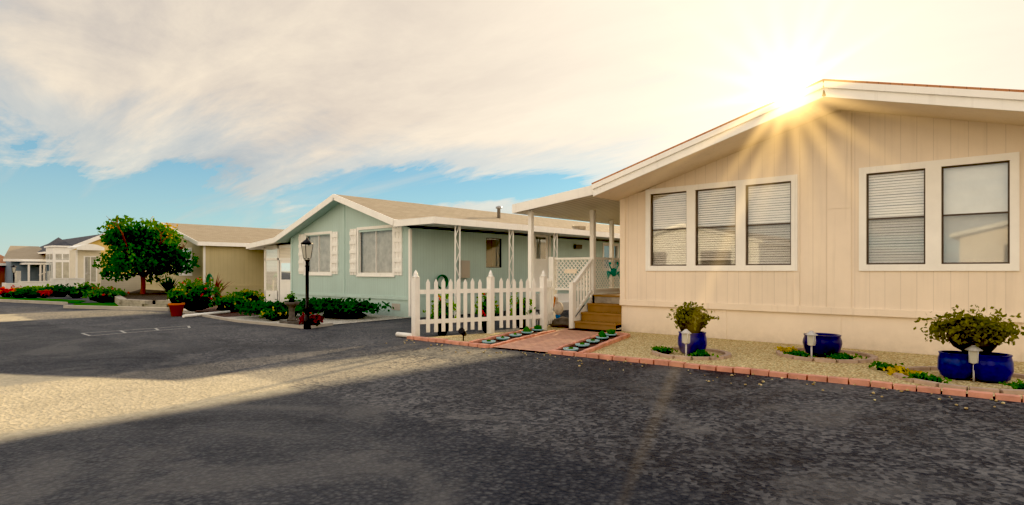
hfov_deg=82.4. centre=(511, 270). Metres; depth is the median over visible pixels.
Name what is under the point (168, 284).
agave plant
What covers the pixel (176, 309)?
terracotta pot
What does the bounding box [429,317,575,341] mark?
cream gravel
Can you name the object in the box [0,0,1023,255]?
sky
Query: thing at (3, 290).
flowers
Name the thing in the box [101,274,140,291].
wall
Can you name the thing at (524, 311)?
potted plant
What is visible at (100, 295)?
lime shrub
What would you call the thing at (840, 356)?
ground cover
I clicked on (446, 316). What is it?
potted plant
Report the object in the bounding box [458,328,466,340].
garden spot
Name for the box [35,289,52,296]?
flowers
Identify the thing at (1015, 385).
ground cover
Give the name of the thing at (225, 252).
tan house
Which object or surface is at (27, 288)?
shrub
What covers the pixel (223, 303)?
yellow shrub
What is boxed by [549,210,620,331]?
cream porch
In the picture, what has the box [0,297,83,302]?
lawn
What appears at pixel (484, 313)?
potted plant
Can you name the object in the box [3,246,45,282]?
blue grey house
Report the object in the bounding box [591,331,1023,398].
cream gravel
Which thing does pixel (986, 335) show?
pot shrub
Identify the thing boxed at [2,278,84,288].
wall
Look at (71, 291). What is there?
shrub
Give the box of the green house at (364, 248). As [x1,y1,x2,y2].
[246,194,619,317]
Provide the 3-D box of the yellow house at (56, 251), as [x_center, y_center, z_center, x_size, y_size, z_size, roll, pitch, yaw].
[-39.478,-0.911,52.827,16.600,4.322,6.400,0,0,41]
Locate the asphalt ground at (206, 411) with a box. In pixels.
[0,286,1023,504]
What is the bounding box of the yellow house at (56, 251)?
[37,234,137,280]
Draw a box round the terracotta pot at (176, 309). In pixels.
[168,303,184,315]
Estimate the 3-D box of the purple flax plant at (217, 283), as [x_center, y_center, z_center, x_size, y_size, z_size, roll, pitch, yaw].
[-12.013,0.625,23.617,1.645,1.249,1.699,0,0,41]
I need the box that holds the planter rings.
[652,347,1023,394]
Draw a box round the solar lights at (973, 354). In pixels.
[536,312,982,381]
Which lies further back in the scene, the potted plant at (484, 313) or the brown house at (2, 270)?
the brown house at (2, 270)
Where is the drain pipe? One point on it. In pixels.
(401, 334)
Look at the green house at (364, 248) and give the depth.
17.77 m
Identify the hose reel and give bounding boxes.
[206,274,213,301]
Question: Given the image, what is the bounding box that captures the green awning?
[393,216,619,317]
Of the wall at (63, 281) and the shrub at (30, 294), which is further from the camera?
the wall at (63, 281)
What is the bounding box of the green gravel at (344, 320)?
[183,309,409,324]
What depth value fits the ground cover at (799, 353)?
8.34 m
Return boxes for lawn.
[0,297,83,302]
[73,302,117,305]
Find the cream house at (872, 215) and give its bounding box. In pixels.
[512,79,1023,361]
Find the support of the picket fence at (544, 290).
on the asphalt ground at (206, 411)
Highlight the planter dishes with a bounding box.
[482,325,616,350]
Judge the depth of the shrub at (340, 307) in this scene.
15.10 m
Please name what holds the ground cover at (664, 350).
on the cream gravel at (755, 354)
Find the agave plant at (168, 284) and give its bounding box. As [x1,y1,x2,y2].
[157,273,178,291]
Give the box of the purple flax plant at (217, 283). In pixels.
[197,272,230,298]
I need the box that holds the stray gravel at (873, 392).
[386,340,1004,408]
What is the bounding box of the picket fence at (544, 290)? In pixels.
[411,270,554,335]
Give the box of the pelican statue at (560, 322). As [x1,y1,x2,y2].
[548,294,568,327]
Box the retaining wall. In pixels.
[114,295,170,306]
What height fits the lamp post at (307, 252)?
1.980 m
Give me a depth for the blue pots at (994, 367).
6.64 m
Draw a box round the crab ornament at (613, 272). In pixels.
[607,262,619,277]
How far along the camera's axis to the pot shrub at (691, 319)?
8.60 m
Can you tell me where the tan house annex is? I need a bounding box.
[68,244,103,287]
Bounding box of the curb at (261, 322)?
[183,310,332,328]
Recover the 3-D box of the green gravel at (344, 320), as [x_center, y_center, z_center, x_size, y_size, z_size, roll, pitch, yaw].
[-7.069,1.238,17.020,9.740,0.001,3.600,0,0,41]
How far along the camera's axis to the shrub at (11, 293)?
26.79 m
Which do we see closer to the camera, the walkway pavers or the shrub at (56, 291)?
the walkway pavers
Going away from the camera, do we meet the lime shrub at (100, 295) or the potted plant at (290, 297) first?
the potted plant at (290, 297)
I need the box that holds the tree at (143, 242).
[92,215,200,293]
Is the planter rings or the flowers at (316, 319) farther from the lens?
the flowers at (316, 319)
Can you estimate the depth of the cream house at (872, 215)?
9.38 m
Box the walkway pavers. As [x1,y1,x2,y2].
[494,328,605,351]
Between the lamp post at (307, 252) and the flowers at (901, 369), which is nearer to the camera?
the flowers at (901, 369)
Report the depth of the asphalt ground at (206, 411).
4.70 m
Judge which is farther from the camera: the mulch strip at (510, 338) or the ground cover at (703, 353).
the mulch strip at (510, 338)
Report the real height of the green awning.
2.592 m
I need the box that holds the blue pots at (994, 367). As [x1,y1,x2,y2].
[678,331,1013,383]
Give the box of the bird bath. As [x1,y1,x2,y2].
[279,301,303,324]
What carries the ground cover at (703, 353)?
on the cream gravel at (755, 354)
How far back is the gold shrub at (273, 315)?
14.45 m
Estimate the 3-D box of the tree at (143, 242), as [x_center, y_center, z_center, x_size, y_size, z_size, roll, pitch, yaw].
[-16.169,-0.594,26.038,3.930,3.728,3.928,0,0,41]
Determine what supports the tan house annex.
on the asphalt ground at (206, 411)
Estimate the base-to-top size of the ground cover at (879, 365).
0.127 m
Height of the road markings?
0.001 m
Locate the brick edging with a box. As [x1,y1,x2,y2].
[407,327,1023,401]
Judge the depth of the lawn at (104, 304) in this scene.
21.44 m
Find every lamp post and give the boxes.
[11,265,16,282]
[301,237,312,328]
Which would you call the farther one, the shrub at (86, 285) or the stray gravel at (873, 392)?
the shrub at (86, 285)
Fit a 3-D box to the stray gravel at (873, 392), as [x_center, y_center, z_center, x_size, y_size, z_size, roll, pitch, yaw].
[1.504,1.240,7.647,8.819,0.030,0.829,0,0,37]
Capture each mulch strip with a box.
[480,330,549,344]
[560,335,619,351]
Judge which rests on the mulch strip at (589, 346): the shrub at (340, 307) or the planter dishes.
the planter dishes
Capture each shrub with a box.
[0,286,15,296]
[4,289,24,297]
[14,286,41,291]
[15,288,40,297]
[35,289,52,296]
[39,283,81,296]
[60,286,89,297]
[74,286,128,302]
[75,281,99,294]
[165,277,222,311]
[208,294,255,310]
[224,288,269,305]
[259,307,287,320]
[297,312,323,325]
[667,301,718,332]
[913,304,1023,354]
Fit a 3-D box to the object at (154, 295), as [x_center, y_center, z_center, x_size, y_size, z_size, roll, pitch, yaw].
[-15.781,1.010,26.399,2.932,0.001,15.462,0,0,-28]
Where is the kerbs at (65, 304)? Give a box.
[0,299,169,310]
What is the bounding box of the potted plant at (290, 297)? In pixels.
[284,291,296,301]
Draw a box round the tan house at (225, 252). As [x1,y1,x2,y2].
[145,222,284,296]
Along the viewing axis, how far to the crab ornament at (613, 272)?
13.73 m
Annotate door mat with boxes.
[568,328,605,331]
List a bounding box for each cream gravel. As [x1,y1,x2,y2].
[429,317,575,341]
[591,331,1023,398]
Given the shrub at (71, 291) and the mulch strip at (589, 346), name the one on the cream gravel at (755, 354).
the mulch strip at (589, 346)
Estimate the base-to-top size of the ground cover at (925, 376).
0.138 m
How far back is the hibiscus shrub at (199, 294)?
17.19 m
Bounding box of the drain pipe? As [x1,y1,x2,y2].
[396,332,412,336]
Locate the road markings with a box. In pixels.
[81,326,190,335]
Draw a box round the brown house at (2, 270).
[0,255,5,285]
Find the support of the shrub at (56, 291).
on the asphalt ground at (206, 411)
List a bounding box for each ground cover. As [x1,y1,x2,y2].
[651,346,677,353]
[688,349,718,357]
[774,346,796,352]
[782,349,817,356]
[824,352,866,358]
[868,361,903,370]
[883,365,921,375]
[902,372,951,383]
[998,379,1023,388]
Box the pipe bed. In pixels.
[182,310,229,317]
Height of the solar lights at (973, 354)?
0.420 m

